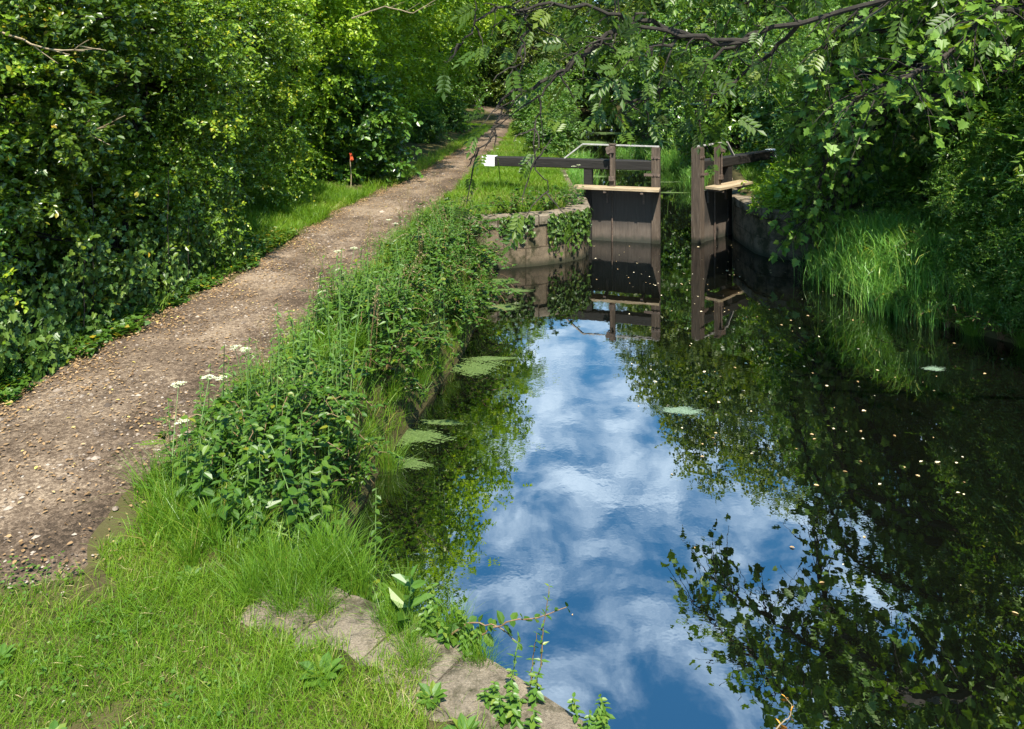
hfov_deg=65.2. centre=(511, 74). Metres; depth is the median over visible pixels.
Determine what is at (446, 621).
grass tussock
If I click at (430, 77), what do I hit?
hedge tree
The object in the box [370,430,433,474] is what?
grass tussock
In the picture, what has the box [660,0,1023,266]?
sycamore tree
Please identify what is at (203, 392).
nettle clump
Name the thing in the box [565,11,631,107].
waterside bush
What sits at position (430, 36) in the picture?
hedge tree
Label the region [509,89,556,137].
bank shrub
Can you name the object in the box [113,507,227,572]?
grass tussock
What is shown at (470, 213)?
willowherb clump
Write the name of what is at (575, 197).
nettle clump
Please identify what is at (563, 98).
bank shrub
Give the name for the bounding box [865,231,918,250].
bramble bush
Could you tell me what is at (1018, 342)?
grass tussock
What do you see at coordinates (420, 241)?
seeding stalk
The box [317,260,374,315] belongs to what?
willowherb clump
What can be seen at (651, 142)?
reed clump
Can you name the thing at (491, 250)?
bramble bush
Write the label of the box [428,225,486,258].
nettle clump
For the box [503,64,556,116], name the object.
bank shrub
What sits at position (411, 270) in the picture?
seeding stalk
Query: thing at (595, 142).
duckweed mat
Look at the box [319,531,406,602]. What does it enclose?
grass tussock
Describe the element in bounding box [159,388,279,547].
nettle clump
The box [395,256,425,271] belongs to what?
grass tussock
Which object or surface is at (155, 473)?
grass tussock
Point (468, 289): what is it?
grass tussock
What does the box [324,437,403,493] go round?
bramble bush
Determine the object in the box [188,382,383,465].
bramble bush
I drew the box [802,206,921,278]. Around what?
reed clump
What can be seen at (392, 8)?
bare branch
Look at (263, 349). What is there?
seeding stalk
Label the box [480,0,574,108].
bank tree
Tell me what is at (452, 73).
hedge tree
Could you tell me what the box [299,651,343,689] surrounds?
dock rosette
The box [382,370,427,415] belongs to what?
bramble bush
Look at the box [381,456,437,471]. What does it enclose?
duckweed mat
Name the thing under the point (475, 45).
bank tree
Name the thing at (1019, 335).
grass tussock
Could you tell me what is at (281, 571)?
grass tussock
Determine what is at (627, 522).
water
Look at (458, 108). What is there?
bank shrub
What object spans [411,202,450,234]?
nettle clump
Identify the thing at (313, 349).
willowherb clump
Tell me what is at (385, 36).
hedge tree
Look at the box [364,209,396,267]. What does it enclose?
seeding stalk
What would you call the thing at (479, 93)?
waterside bush
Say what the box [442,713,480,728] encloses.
dock rosette
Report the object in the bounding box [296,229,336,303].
seeding stalk
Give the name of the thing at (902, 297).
bramble bush
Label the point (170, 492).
grass tussock
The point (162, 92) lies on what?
hawthorn bush
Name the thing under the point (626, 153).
reed clump
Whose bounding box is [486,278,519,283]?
duckweed mat
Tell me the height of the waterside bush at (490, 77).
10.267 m
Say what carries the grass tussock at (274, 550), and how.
on the wharf wall at (553, 715)
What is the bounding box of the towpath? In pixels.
[0,104,512,585]
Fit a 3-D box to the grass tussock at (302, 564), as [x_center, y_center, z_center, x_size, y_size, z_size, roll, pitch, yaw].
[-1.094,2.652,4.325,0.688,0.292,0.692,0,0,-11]
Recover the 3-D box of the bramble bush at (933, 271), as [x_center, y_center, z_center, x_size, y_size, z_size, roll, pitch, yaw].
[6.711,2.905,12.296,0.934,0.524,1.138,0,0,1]
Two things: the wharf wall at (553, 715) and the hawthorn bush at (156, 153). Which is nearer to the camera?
the wharf wall at (553, 715)
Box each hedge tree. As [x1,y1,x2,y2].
[170,3,274,165]
[223,0,424,184]
[250,7,329,142]
[270,0,450,161]
[329,0,485,142]
[375,0,503,128]
[411,0,518,114]
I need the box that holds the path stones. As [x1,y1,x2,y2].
[0,173,455,595]
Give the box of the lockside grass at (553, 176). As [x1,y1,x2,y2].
[420,119,570,213]
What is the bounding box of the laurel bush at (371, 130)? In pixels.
[270,49,426,186]
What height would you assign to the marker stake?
1.001 m
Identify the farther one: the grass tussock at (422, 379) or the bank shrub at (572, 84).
the bank shrub at (572, 84)
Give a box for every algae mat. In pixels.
[659,404,703,414]
[918,365,944,371]
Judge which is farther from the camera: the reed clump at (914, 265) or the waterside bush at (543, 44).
the waterside bush at (543, 44)
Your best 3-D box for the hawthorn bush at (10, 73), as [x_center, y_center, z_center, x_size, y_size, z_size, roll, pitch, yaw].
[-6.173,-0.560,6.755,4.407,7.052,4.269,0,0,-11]
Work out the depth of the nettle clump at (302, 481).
5.29 m
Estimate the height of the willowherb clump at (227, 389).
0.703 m
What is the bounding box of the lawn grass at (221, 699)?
[0,525,523,728]
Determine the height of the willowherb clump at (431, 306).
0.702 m
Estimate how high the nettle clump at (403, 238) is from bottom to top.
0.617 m
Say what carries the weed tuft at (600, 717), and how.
on the wharf wall at (553, 715)
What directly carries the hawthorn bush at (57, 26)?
on the ground at (102, 530)
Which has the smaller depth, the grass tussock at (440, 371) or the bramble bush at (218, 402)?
the bramble bush at (218, 402)
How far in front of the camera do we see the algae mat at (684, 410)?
8.79 m
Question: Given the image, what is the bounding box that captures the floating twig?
[776,694,792,728]
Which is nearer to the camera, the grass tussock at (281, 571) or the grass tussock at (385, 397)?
the grass tussock at (281, 571)
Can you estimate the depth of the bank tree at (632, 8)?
50.27 m
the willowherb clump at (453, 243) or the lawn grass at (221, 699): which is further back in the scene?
the willowherb clump at (453, 243)
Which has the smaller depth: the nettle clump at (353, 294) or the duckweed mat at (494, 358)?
the nettle clump at (353, 294)
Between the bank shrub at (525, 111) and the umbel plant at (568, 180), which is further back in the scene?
the bank shrub at (525, 111)
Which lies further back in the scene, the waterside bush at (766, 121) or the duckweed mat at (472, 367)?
the waterside bush at (766, 121)
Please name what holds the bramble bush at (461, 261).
on the ground at (102, 530)
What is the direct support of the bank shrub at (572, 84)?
on the ground at (102, 530)
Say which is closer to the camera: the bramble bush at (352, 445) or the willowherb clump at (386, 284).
the bramble bush at (352, 445)
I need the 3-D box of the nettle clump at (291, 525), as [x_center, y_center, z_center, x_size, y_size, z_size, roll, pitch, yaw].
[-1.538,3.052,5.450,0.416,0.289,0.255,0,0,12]
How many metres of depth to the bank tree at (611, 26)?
62.24 m
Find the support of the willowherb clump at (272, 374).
on the ground at (102, 530)
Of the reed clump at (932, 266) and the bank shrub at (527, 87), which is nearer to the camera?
the reed clump at (932, 266)
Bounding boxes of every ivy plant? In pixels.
[0,160,127,389]
[94,107,256,327]
[499,215,535,243]
[547,207,593,256]
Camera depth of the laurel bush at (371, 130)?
19.61 m
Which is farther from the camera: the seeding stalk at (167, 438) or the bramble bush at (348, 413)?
the bramble bush at (348, 413)
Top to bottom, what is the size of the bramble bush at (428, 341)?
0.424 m
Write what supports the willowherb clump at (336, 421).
on the ground at (102, 530)
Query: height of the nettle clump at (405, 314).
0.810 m
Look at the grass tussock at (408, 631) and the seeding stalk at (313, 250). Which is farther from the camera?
the seeding stalk at (313, 250)
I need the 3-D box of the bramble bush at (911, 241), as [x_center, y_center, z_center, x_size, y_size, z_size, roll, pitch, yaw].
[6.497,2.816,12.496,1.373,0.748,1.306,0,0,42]
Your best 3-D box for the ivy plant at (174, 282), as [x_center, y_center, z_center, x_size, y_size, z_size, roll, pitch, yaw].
[-4.164,1.625,10.091,0.768,2.467,3.134,0,0,5]
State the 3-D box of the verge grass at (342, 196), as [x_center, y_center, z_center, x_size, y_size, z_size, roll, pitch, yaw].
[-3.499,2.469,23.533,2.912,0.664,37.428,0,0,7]
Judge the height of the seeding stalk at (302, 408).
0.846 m
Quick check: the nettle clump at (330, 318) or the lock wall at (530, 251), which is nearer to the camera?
the nettle clump at (330, 318)
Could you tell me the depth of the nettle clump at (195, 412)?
6.01 m
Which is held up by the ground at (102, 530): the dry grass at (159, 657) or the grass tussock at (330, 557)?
the dry grass at (159, 657)
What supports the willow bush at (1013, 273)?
on the ground at (102, 530)
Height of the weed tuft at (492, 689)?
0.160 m
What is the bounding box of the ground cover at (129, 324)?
[0,225,298,404]
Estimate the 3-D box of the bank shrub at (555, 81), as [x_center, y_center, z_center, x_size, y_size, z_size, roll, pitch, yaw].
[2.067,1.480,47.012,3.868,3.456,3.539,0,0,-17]
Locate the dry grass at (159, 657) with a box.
[0,569,415,728]
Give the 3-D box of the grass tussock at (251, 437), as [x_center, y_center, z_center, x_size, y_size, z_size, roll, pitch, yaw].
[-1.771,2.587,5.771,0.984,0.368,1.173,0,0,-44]
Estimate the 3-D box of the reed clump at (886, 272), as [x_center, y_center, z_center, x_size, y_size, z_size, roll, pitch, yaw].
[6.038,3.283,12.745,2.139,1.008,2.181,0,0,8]
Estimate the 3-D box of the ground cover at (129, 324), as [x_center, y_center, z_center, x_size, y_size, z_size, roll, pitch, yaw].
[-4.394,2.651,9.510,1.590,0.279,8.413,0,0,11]
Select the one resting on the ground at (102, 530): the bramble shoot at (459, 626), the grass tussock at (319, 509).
the grass tussock at (319, 509)
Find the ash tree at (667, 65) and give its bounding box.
[436,0,1008,254]
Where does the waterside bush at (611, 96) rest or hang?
on the ground at (102, 530)
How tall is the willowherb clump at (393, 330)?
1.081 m
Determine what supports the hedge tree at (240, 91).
on the ground at (102, 530)
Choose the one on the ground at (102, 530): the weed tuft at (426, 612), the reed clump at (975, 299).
the reed clump at (975, 299)
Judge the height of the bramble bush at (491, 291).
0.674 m
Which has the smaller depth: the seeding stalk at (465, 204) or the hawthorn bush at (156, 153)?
the hawthorn bush at (156, 153)
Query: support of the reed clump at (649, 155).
in the water
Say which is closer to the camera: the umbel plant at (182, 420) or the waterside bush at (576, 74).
the umbel plant at (182, 420)
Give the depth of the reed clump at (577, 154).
30.92 m
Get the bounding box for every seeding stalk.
[160,400,181,479]
[251,314,274,385]
[259,362,324,466]
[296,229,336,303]
[297,247,321,333]
[361,220,373,282]
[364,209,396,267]
[365,286,382,377]
[397,184,413,232]
[398,252,426,298]
[405,179,431,218]
[414,214,427,269]
[427,193,450,236]
[429,173,441,211]
[457,187,478,223]
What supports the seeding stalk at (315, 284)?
on the ground at (102, 530)
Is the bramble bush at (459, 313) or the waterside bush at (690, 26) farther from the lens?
the waterside bush at (690, 26)
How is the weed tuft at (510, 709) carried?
on the wharf wall at (553, 715)
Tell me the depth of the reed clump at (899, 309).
12.29 m
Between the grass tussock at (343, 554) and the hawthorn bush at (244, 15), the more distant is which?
the hawthorn bush at (244, 15)
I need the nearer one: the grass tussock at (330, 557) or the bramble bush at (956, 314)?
the grass tussock at (330, 557)
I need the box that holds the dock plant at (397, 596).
[388,564,439,622]
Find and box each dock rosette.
[0,642,15,664]
[42,719,67,728]
[176,565,201,583]
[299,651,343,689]
[415,680,447,708]
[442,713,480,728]
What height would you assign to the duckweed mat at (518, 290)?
0.002 m
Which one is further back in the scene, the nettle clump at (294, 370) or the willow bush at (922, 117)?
the willow bush at (922, 117)
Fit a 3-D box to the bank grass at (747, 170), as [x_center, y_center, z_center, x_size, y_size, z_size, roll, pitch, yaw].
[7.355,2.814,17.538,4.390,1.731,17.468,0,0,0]
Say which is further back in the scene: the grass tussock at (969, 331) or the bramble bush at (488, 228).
the bramble bush at (488, 228)
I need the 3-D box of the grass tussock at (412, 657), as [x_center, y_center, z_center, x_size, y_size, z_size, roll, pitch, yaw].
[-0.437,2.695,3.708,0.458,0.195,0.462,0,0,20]
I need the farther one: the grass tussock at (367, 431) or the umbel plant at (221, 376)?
the grass tussock at (367, 431)
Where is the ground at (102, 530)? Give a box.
[0,94,1023,728]
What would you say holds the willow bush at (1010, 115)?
on the ground at (102, 530)
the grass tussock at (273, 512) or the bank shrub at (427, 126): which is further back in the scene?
the bank shrub at (427, 126)
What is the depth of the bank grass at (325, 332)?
7.34 m
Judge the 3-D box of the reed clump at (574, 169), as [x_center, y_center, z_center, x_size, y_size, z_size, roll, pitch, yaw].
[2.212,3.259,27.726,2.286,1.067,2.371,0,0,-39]
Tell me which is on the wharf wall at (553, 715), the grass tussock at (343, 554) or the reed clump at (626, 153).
the grass tussock at (343, 554)
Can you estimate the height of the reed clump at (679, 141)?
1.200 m
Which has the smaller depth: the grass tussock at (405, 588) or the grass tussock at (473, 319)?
the grass tussock at (405, 588)
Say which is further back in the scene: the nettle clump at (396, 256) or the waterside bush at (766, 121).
the waterside bush at (766, 121)
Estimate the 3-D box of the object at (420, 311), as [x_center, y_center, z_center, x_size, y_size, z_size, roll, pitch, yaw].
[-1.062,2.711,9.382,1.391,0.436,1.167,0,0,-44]
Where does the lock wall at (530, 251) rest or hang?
on the ground at (102, 530)
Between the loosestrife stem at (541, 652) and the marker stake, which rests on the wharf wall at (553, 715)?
the loosestrife stem at (541, 652)
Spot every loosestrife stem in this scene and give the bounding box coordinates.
[507,631,520,675]
[524,631,539,686]
[529,583,553,690]
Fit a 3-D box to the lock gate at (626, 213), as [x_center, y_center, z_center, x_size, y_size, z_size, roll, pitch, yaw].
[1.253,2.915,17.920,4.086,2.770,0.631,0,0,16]
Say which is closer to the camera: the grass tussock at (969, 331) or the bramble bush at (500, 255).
the grass tussock at (969, 331)
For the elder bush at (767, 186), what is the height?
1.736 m
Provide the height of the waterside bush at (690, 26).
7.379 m
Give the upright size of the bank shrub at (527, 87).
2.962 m
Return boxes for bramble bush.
[154,381,345,481]
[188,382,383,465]
[273,353,385,414]
[278,384,366,450]
[287,459,355,520]
[323,406,381,464]
[324,293,410,341]
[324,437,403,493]
[331,321,454,389]
[354,266,448,306]
[356,289,430,327]
[378,251,487,303]
[380,265,446,293]
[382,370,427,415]
[383,222,482,264]
[402,328,452,353]
[415,196,497,221]
[418,353,439,368]
[420,255,472,284]
[425,327,463,370]
[428,214,501,252]
[434,212,483,231]
[435,239,516,280]
[442,270,514,317]
[445,249,479,275]
[450,297,490,332]
[462,204,509,240]
[463,241,505,260]
[464,265,521,306]
[467,298,485,313]
[478,243,504,268]
[479,267,497,277]
[480,187,535,213]
[490,246,509,265]
[520,185,577,210]
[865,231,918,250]
[878,282,931,315]
[881,228,962,272]
[911,288,979,327]
[918,244,971,273]
[956,291,1023,339]
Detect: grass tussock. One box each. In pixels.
[99,487,224,547]
[105,447,192,504]
[112,475,202,535]
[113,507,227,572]
[115,449,266,531]
[144,464,269,554]
[193,501,316,583]
[193,542,307,636]
[197,491,306,546]
[199,540,284,610]
[208,520,320,602]
[211,410,306,459]
[212,358,284,392]
[232,557,328,626]
[233,405,326,457]
[237,528,329,596]
[242,551,344,616]
[253,499,409,581]
[253,528,362,603]
[265,541,382,610]
[269,570,359,637]
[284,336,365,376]
[284,521,384,592]
[294,479,337,541]
[295,516,425,606]
[316,415,367,456]
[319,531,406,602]
[327,477,374,519]
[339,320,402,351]
[339,456,386,495]
[344,572,418,633]
[348,430,376,466]
[348,588,431,647]
[355,554,454,626]
[360,415,391,444]
[367,234,401,257]
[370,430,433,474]
[371,625,451,680]
[376,378,400,410]
[377,601,440,657]
[380,227,421,244]
[382,366,447,405]
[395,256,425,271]
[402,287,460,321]
[410,333,430,354]
[410,581,491,647]
[413,357,438,385]
[424,350,453,383]
[434,351,450,373]
[437,620,516,678]
[443,332,462,352]
[446,317,471,335]
[459,279,486,300]
[468,303,493,322]
[472,231,486,250]
[911,279,947,310]
[915,306,942,323]
[929,311,990,338]
[1000,323,1023,348]
[1003,322,1023,347]
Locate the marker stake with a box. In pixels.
[349,153,353,183]
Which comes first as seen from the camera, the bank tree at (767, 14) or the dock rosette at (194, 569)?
the dock rosette at (194, 569)
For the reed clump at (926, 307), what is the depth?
11.82 m
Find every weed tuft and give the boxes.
[376,595,406,618]
[410,583,470,640]
[437,614,483,657]
[477,668,518,719]
[490,673,545,728]
[567,692,615,728]
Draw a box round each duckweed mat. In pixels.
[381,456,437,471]
[396,427,456,449]
[414,418,468,425]
[450,357,508,377]
[460,356,529,361]
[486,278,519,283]
[486,303,519,311]
[497,287,533,292]
[578,140,615,146]
[592,132,635,134]
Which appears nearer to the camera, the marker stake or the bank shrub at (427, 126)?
the marker stake
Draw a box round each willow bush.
[754,0,910,168]
[760,0,916,199]
[835,0,1023,233]
[840,4,1023,196]
[906,1,1023,268]
[919,120,1023,313]
[966,122,1023,330]
[989,93,1023,283]
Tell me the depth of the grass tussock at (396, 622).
3.95 m
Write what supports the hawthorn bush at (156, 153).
on the ground at (102, 530)
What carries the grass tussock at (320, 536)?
on the wharf wall at (553, 715)
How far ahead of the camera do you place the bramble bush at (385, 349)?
8.12 m
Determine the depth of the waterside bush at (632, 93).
45.38 m
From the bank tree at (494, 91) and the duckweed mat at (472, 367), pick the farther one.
the bank tree at (494, 91)
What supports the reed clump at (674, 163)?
in the water
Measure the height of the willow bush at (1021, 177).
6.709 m
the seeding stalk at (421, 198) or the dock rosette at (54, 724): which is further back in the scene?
the seeding stalk at (421, 198)
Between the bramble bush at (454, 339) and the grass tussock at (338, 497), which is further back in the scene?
the bramble bush at (454, 339)
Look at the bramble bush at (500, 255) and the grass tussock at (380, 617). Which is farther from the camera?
the bramble bush at (500, 255)
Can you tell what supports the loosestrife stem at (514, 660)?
on the wharf wall at (553, 715)
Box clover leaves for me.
[0,550,407,728]
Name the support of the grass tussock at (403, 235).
on the ground at (102, 530)
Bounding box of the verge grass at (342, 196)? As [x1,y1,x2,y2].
[0,123,490,390]
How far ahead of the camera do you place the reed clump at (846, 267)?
13.29 m
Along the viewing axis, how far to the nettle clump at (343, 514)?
5.74 m
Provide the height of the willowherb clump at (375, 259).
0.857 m
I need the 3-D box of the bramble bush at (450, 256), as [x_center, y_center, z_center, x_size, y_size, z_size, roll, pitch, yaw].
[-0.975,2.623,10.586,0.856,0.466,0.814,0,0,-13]
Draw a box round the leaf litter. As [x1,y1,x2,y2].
[0,147,492,573]
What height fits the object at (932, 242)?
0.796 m
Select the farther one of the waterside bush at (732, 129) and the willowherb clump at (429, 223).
the waterside bush at (732, 129)
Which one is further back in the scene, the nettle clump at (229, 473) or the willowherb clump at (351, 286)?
the willowherb clump at (351, 286)
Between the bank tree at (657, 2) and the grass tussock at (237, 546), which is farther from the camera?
the bank tree at (657, 2)
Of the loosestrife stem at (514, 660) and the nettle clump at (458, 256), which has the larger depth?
the nettle clump at (458, 256)
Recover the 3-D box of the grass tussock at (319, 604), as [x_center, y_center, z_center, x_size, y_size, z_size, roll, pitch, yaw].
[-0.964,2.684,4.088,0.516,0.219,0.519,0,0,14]
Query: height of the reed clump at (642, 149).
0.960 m
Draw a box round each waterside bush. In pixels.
[435,24,495,108]
[459,26,522,105]
[508,11,559,67]
[536,10,598,105]
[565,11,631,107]
[601,11,640,102]
[611,3,702,130]
[616,0,699,143]
[628,0,759,154]
[661,6,775,163]
[734,5,818,170]
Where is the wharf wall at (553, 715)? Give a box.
[236,580,586,728]
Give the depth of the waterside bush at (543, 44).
79.39 m
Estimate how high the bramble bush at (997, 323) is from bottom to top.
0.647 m
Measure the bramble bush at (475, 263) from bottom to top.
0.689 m
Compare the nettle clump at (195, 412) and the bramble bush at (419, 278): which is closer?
the nettle clump at (195, 412)
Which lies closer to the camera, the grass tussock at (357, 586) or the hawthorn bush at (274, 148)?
the grass tussock at (357, 586)
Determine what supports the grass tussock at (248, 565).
on the ground at (102, 530)
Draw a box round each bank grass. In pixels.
[111,208,495,576]
[724,150,1021,336]
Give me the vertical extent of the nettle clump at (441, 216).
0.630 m
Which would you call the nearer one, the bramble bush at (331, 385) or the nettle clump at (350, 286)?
the bramble bush at (331, 385)
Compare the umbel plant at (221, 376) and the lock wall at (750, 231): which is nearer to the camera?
the umbel plant at (221, 376)
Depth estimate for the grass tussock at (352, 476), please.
6.67 m
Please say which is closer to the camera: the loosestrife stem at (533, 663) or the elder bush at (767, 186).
the loosestrife stem at (533, 663)
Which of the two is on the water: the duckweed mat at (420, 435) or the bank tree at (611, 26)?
the duckweed mat at (420, 435)
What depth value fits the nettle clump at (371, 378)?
7.90 m
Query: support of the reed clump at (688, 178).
in the water
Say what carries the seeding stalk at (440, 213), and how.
on the ground at (102, 530)
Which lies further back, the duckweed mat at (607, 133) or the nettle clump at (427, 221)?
the duckweed mat at (607, 133)
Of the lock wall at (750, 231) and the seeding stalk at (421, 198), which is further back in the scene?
the lock wall at (750, 231)
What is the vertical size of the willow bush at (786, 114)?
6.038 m
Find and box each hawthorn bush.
[0,0,76,356]
[0,0,200,320]
[0,0,233,199]
[0,0,278,296]
[0,10,115,247]
[19,0,284,246]
[148,0,335,213]
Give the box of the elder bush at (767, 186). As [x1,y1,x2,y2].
[738,140,864,223]
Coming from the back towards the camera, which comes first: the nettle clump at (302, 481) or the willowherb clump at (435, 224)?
the willowherb clump at (435, 224)
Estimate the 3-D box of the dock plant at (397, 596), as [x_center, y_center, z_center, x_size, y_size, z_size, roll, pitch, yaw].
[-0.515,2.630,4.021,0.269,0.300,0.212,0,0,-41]
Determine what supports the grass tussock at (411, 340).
on the ground at (102, 530)
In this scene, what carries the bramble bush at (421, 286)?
on the ground at (102, 530)
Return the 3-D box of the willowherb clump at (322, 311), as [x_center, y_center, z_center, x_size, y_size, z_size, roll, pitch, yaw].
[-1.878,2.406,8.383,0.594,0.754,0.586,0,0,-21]
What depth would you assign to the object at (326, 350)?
7.38 m
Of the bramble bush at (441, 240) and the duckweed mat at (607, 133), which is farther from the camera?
the duckweed mat at (607, 133)
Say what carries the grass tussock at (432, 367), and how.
on the ground at (102, 530)
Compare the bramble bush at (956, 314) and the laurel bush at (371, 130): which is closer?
the bramble bush at (956, 314)
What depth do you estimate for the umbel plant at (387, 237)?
11.67 m
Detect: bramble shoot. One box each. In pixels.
[444,615,522,650]
[461,602,569,647]
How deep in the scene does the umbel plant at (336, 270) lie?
9.25 m
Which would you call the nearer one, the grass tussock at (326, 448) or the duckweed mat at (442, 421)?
the grass tussock at (326, 448)
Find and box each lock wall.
[458,170,589,269]
[732,178,890,261]
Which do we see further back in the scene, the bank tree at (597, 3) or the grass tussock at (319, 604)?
the bank tree at (597, 3)
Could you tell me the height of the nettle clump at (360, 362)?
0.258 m
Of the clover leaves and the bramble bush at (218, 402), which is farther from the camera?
the bramble bush at (218, 402)
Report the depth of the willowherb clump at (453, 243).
11.95 m
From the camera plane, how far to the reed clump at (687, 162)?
28.32 m
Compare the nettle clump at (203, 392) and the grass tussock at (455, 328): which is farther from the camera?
the grass tussock at (455, 328)
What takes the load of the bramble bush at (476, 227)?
on the ground at (102, 530)
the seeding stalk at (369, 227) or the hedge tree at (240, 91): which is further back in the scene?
the hedge tree at (240, 91)
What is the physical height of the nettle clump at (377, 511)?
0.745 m
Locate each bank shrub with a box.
[403,97,457,144]
[428,89,473,132]
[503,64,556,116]
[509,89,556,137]
[511,79,570,124]
[515,108,575,157]
[517,74,583,120]
[522,59,581,110]
[523,96,585,150]
[530,84,582,137]
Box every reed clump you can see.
[561,168,606,191]
[566,157,603,180]
[570,147,599,158]
[616,146,637,158]
[621,142,652,158]
[632,137,671,155]
[640,144,675,162]
[661,147,688,169]
[664,164,712,187]
[666,133,693,159]
[666,152,690,176]
[791,238,857,280]
[794,233,857,258]
[798,248,877,297]
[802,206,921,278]
[812,207,903,257]
[816,240,924,304]
[818,253,946,321]
[825,201,961,267]
[848,276,934,322]
[858,221,997,296]
[893,284,973,330]
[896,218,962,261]
[903,253,995,295]
[942,275,1015,313]
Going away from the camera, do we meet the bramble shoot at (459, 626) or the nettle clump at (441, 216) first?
the bramble shoot at (459, 626)
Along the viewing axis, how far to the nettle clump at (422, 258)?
11.10 m
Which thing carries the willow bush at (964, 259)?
on the ground at (102, 530)
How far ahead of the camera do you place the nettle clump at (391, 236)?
12.62 m
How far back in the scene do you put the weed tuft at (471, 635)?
3.84 m
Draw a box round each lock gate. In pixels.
[482,143,660,243]
[691,141,776,243]
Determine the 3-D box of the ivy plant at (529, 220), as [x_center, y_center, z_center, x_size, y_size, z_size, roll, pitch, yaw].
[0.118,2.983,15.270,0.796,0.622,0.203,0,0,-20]
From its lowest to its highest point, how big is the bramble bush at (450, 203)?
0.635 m
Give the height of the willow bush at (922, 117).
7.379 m
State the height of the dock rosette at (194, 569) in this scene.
0.028 m
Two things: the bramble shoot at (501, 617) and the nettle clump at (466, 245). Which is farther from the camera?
the nettle clump at (466, 245)
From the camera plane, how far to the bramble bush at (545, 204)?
16.11 m
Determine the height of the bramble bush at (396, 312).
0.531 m
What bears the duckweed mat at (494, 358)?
on the water
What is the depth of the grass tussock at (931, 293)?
11.98 m
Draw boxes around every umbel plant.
[132,374,222,488]
[215,345,277,409]
[314,247,357,306]
[375,219,404,262]
[560,164,579,199]
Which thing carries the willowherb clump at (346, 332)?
on the ground at (102, 530)
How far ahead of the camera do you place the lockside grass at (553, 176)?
19.22 m
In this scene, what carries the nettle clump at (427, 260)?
on the ground at (102, 530)
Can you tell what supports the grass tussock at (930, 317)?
on the ground at (102, 530)
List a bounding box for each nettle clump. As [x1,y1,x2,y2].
[155,425,234,492]
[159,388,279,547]
[174,415,309,550]
[191,395,242,439]
[191,410,226,444]
[192,370,313,534]
[199,364,282,423]
[217,423,344,575]
[227,338,327,413]
[242,332,350,425]
[267,498,315,547]
[269,488,382,593]
[306,508,361,585]
[311,294,363,345]
[312,260,450,342]
[316,258,401,344]
[322,270,380,305]
[350,347,367,376]
[363,569,387,603]
[364,366,376,389]
[371,227,423,245]
[375,223,427,259]
[387,237,446,293]
[391,241,417,266]
[398,198,458,230]
[406,230,472,270]
[406,236,457,273]
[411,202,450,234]
[415,201,472,230]
[416,201,459,227]
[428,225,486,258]
[442,267,483,320]
[553,182,584,205]
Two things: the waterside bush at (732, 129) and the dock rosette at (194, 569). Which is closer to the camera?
the dock rosette at (194, 569)
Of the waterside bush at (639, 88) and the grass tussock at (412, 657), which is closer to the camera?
the grass tussock at (412, 657)
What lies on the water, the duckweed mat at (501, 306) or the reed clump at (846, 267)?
the duckweed mat at (501, 306)
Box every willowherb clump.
[202,356,290,420]
[215,337,335,461]
[241,341,308,424]
[271,288,364,416]
[272,315,375,476]
[285,287,354,375]
[307,248,405,351]
[308,264,363,344]
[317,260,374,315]
[325,241,409,338]
[358,231,406,289]
[395,213,442,264]
[403,202,453,245]
[404,273,446,334]
[429,217,463,260]
[430,197,464,242]
[447,194,479,235]
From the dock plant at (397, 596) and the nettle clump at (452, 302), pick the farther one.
the nettle clump at (452, 302)
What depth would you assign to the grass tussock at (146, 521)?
4.82 m
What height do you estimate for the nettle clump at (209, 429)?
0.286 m
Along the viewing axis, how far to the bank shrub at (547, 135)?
27.21 m
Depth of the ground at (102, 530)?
4.50 m
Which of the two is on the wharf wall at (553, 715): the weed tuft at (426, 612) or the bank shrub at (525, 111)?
the weed tuft at (426, 612)
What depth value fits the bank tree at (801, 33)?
25.08 m
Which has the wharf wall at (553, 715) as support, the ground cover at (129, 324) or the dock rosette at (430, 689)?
the dock rosette at (430, 689)
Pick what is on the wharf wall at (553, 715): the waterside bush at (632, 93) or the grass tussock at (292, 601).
the grass tussock at (292, 601)
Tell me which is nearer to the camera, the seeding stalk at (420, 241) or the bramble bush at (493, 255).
the seeding stalk at (420, 241)
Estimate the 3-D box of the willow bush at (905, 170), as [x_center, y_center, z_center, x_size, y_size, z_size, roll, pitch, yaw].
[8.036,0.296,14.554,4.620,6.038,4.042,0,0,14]
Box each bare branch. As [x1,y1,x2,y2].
[0,31,105,63]
[53,115,124,146]
[352,0,435,18]
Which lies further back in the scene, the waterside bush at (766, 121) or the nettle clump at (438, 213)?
the waterside bush at (766, 121)
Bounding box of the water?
[339,110,1023,728]
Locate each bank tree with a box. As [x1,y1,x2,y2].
[450,13,494,90]
[469,0,546,105]
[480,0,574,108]
[534,0,595,87]
[552,0,623,98]
[581,0,712,101]
[600,0,757,48]
[618,0,768,74]
[679,0,797,100]
[760,0,885,53]
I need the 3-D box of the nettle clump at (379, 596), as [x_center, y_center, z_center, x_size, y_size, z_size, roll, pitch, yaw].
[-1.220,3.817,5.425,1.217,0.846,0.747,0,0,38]
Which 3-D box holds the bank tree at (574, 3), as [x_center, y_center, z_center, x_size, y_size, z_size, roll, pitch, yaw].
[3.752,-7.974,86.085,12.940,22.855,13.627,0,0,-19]
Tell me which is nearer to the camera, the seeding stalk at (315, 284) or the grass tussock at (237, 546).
the grass tussock at (237, 546)
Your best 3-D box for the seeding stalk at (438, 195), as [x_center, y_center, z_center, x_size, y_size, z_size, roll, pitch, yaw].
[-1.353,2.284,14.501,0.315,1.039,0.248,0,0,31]
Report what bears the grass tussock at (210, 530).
on the ground at (102, 530)
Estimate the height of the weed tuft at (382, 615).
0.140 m
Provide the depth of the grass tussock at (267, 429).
5.77 m
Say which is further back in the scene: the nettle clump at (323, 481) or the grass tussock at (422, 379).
the grass tussock at (422, 379)

